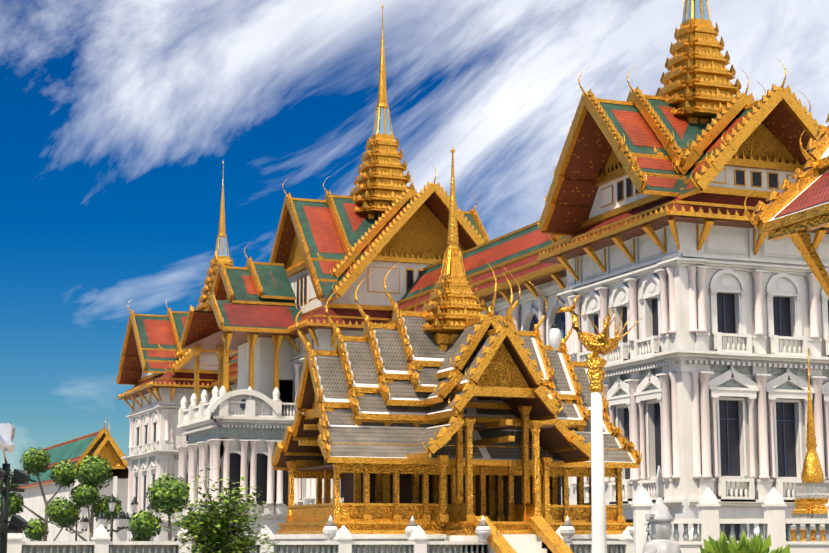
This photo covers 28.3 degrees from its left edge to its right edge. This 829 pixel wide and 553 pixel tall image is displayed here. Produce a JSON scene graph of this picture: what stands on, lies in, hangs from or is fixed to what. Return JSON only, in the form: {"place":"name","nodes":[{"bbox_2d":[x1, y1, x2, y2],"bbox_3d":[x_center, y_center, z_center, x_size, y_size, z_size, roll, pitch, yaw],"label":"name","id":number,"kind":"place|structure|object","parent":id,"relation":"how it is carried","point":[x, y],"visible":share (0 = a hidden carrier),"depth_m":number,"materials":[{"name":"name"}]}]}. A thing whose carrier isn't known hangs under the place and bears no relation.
{"place":"outdoors","nodes":[
{"label":"outdoors","id":0,"kind":"place"},
{"bbox_2d":[16,415,128,540],"bbox_3d":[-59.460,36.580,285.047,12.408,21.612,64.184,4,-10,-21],"label":"temple hall","id":1,"kind":"structure","parent":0,"point":[103,444],"depth_m":264.06,"materials":[{"name":"white tile"}]},
{"bbox_2d":[121,386,212,540],"bbox_3d":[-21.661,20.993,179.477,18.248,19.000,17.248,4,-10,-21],"label":"building","id":2,"kind":"structure","parent":0,"point":[156,437],"depth_m":172.71,"materials":[{"name":"white paint"}]},
{"bbox_2d":[116,161,234,399],"bbox_3d":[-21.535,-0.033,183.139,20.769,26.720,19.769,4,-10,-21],"label":"roof","id":3,"kind":"structure","parent":2,"relation":"on","point":[154,353],"depth_m":177.17,"materials":[{"name":"red tile"}]},
{"bbox_2d":[284,326,363,504],"bbox_3d":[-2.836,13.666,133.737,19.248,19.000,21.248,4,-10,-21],"label":"building","id":4,"kind":"structure","parent":0,"point":[320,339],"depth_m":124.07,"materials":[{"name":"white stone"}]},
{"bbox_2d":[229,3,489,355],"bbox_3d":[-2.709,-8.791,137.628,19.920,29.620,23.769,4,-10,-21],"label":"roof","id":5,"kind":"structure","parent":4,"relation":"on","point":[382,220],"depth_m":129.22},
{"bbox_2d":[0,0,828,523],"label":"sky","id":6,"kind":"structure","parent":0,"point":[120,120],"materials":[{"name":"blue"}]},
{"bbox_2d":[271,146,641,552],"bbox_3d":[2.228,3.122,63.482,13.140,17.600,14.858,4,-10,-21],"label":"pavilion","id":7,"kind":"structure","parent":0,"point":[450,412],"depth_m":62.18,"materials":[{"name":"gold metal"}]},
{"bbox_2d":[557,215,828,540],"bbox_3d":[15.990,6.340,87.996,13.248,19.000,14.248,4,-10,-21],"label":"palace building","id":8,"kind":"structure","parent":0,"point":[705,380],"depth_m":82.65,"materials":[{"name":"white paint"}]},
{"bbox_2d":[536,0,828,263],"bbox_3d":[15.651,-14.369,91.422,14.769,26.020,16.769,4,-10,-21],"label":"roof","id":9,"kind":"structure","parent":8,"relation":"on","point":[697,138],"depth_m":86.42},
{"bbox_2d":[631,487,828,552],"bbox_3d":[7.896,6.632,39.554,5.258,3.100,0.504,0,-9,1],"label":"parapet wall","id":10,"kind":"structure","parent":0,"point":[773,521],"depth_m":39.49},
{"bbox_2d":[744,114,828,297],"bbox_3d":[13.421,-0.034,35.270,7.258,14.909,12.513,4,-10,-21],"label":"roof","id":11,"kind":"structure","parent":0,"point":[796,210],"depth_m":39.36,"materials":[{"name":"gold metal"}]},
{"label":"ground","id":12,"kind":"structure","parent":0,"visible":0},
{"bbox_2d":[0,423,35,552],"bbox_3d":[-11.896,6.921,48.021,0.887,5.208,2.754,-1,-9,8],"label":"street lamp","id":13,"kind":"object","parent":12,"relation":"on","point":[17,523],"visible":1,"depth_m":47.98,"materials":[{"name":"grey metal"}]},
{"bbox_2d":[0,447,90,540],"bbox_3d":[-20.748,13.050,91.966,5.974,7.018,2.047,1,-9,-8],"label":"topiary tree","id":14,"kind":"object","parent":12,"relation":"on","point":[35,461],"visible":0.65,"depth_m":91.78,"materials":[{"name":"green plant"}]},
{"bbox_2d":[65,503,88,540],"bbox_3d":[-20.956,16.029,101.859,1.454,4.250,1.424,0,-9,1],"label":"street lamp","id":15,"kind":"object","parent":12,"relation":"on","point":[84,522],"visible":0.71,"depth_m":101.77,"materials":[{"name":"white glass"}]},
{"bbox_2d":[44,454,121,540],"bbox_3d":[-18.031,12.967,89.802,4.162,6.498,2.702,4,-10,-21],"label":"topiary tree","id":16,"kind":"object","parent":12,"relation":"on","point":[93,470],"visible":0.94,"depth_m":89.53,"materials":[{"name":"green plant"}]},
{"bbox_2d":[96,494,126,540],"bbox_3d":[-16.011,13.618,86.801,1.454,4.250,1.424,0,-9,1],"label":"street lamp","id":17,"kind":"object","parent":12,"relation":"on","point":[120,518],"visible":0.94,"depth_m":86.89,"materials":[{"name":"white glass"}]},
{"bbox_2d":[105,519,120,540],"bbox_3d":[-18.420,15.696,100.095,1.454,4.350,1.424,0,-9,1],"label":"street lamp","id":18,"kind":"object","parent":12,"relation":"on","point":[112,528],"visible":0.12,"depth_m":100.16,"materials":[{"name":"grey metal"}]},
{"bbox_2d":[124,496,137,536],"bbox_3d":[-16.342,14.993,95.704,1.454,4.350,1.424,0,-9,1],"label":"street lamp","id":19,"kind":"object","parent":12,"relation":"on","point":[134,503],"visible":0.48,"depth_m":95.85,"materials":[{"name":"white glass"}]},
{"bbox_2d":[129,537,152,540],"bbox_3d":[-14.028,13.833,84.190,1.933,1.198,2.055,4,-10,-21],"label":"shrub","id":20,"kind":"object","parent":12,"relation":"on","point":[133,539],"visible":0.1,"depth_m":84.06,"materials":[{"name":"green plant"}]},
{"bbox_2d":[146,501,162,537],"bbox_3d":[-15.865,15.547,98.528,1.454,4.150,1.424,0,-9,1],"label":"street lamp","id":21,"kind":"object","parent":12,"relation":"on","point":[149,507],"visible":0.23,"depth_m":98.70,"materials":[{"name":"grey metal"}]},
{"bbox_2d":[128,473,209,540],"bbox_3d":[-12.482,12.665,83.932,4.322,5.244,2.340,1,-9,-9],"label":"topiary tree","id":22,"kind":"object","parent":12,"relation":"on","point":[166,492],"visible":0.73,"depth_m":83.53,"materials":[{"name":"green plant"}]},
{"bbox_2d":[151,463,280,552],"bbox_3d":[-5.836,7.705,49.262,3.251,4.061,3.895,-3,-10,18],"label":"bush","id":23,"kind":"object","parent":12,"relation":"on","point":[220,536],"visible":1,"depth_m":48.81,"materials":[{"name":"green plant"}]},
{"bbox_2d":[207,380,236,414],"bbox_3d":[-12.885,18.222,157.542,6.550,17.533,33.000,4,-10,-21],"label":"palace gallery","id":24,"kind":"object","parent":12,"relation":"on","point":[232,387],"depth_m":166.94,"materials":[{"name":"white"}]},
{"bbox_2d":[205,356,237,389],"bbox_3d":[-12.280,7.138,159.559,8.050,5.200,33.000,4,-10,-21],"label":"roof","id":25,"kind":"structure","parent":24,"relation":"on","point":[233,368],"depth_m":168.54,"materials":[{"name":"tile"}]},
{"bbox_2d":[176,332,298,537],"bbox_3d":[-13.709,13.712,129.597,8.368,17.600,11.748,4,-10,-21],"label":"building","id":26,"kind":"structure","parent":12,"relation":"on","point":[225,440],"depth_m":125.23,"materials":[{"name":"white"}]},
{"bbox_2d":[180,243,306,350],"bbox_3d":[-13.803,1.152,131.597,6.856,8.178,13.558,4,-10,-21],"label":"roof","id":27,"kind":"structure","parent":26,"relation":"on","point":[252,297],"depth_m":129.33,"materials":[{"name":"green tile"}]},
{"bbox_2d":[7,524,764,552],"bbox_3d":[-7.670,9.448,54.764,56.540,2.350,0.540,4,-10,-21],"label":"fence","id":28,"kind":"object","parent":12,"relation":"on","point":[343,542],"depth_m":56.32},
{"bbox_2d":[21,515,672,552],"bbox_3d":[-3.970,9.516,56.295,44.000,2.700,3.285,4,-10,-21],"label":"terrace urns","id":29,"kind":"object","parent":28,"relation":"on","point":[482,530],"visible":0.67,"depth_m":57.66,"materials":[{"name":"stone"}]},
{"bbox_2d":[476,273,569,507],"bbox_3d":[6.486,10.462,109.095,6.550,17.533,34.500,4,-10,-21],"label":"palace gallery","id":30,"kind":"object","parent":12,"relation":"on","point":[528,312],"visible":0.06,"depth_m":100.95,"materials":[{"name":"white"}]},
{"bbox_2d":[386,221,566,323],"bbox_3d":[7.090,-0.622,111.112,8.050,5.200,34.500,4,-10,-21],"label":"roof","id":31,"kind":"structure","parent":30,"relation":"on","point":[515,253],"depth_m":109.24,"materials":[{"name":"red tile"}]},
{"bbox_2d":[549,294,642,552],"bbox_3d":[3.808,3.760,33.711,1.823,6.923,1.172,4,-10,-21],"label":"lamp post","id":32,"kind":"object","parent":12,"relation":"on","point":[602,343],"visible":1,"depth_m":33.88,"materials":[{"name":"white metal"}]},
{"bbox_2d":[642,466,681,552],"bbox_3d":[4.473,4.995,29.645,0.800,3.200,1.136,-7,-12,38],"label":"stone guardian statue","id":33,"kind":"object","parent":12,"relation":"on","point":[659,518],"visible":1,"depth_m":29.54,"materials":[{"name":"grey stone"}]},
{"bbox_2d":[699,530,790,552],"bbox_3d":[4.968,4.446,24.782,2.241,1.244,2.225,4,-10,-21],"label":"palm shrub","id":34,"kind":"object","parent":12,"relation":"on","point":[754,544],"visible":1,"depth_m":24.66,"materials":[{"name":"green plant"}]},
{"bbox_2d":[790,349,828,540],"bbox_3d":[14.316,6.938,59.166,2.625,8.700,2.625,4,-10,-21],"label":"golden spire","id":35,"kind":"structure","parent":12,"relation":"on","point":[811,499],"depth_m":58.75,"materials":[{"name":"metal"}]},
{"bbox_2d":[825,500,828,517],"bbox_3d":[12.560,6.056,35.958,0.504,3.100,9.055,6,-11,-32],"label":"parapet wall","id":36,"kind":"structure","parent":12,"relation":"on","point":[827,505],"depth_m":39.73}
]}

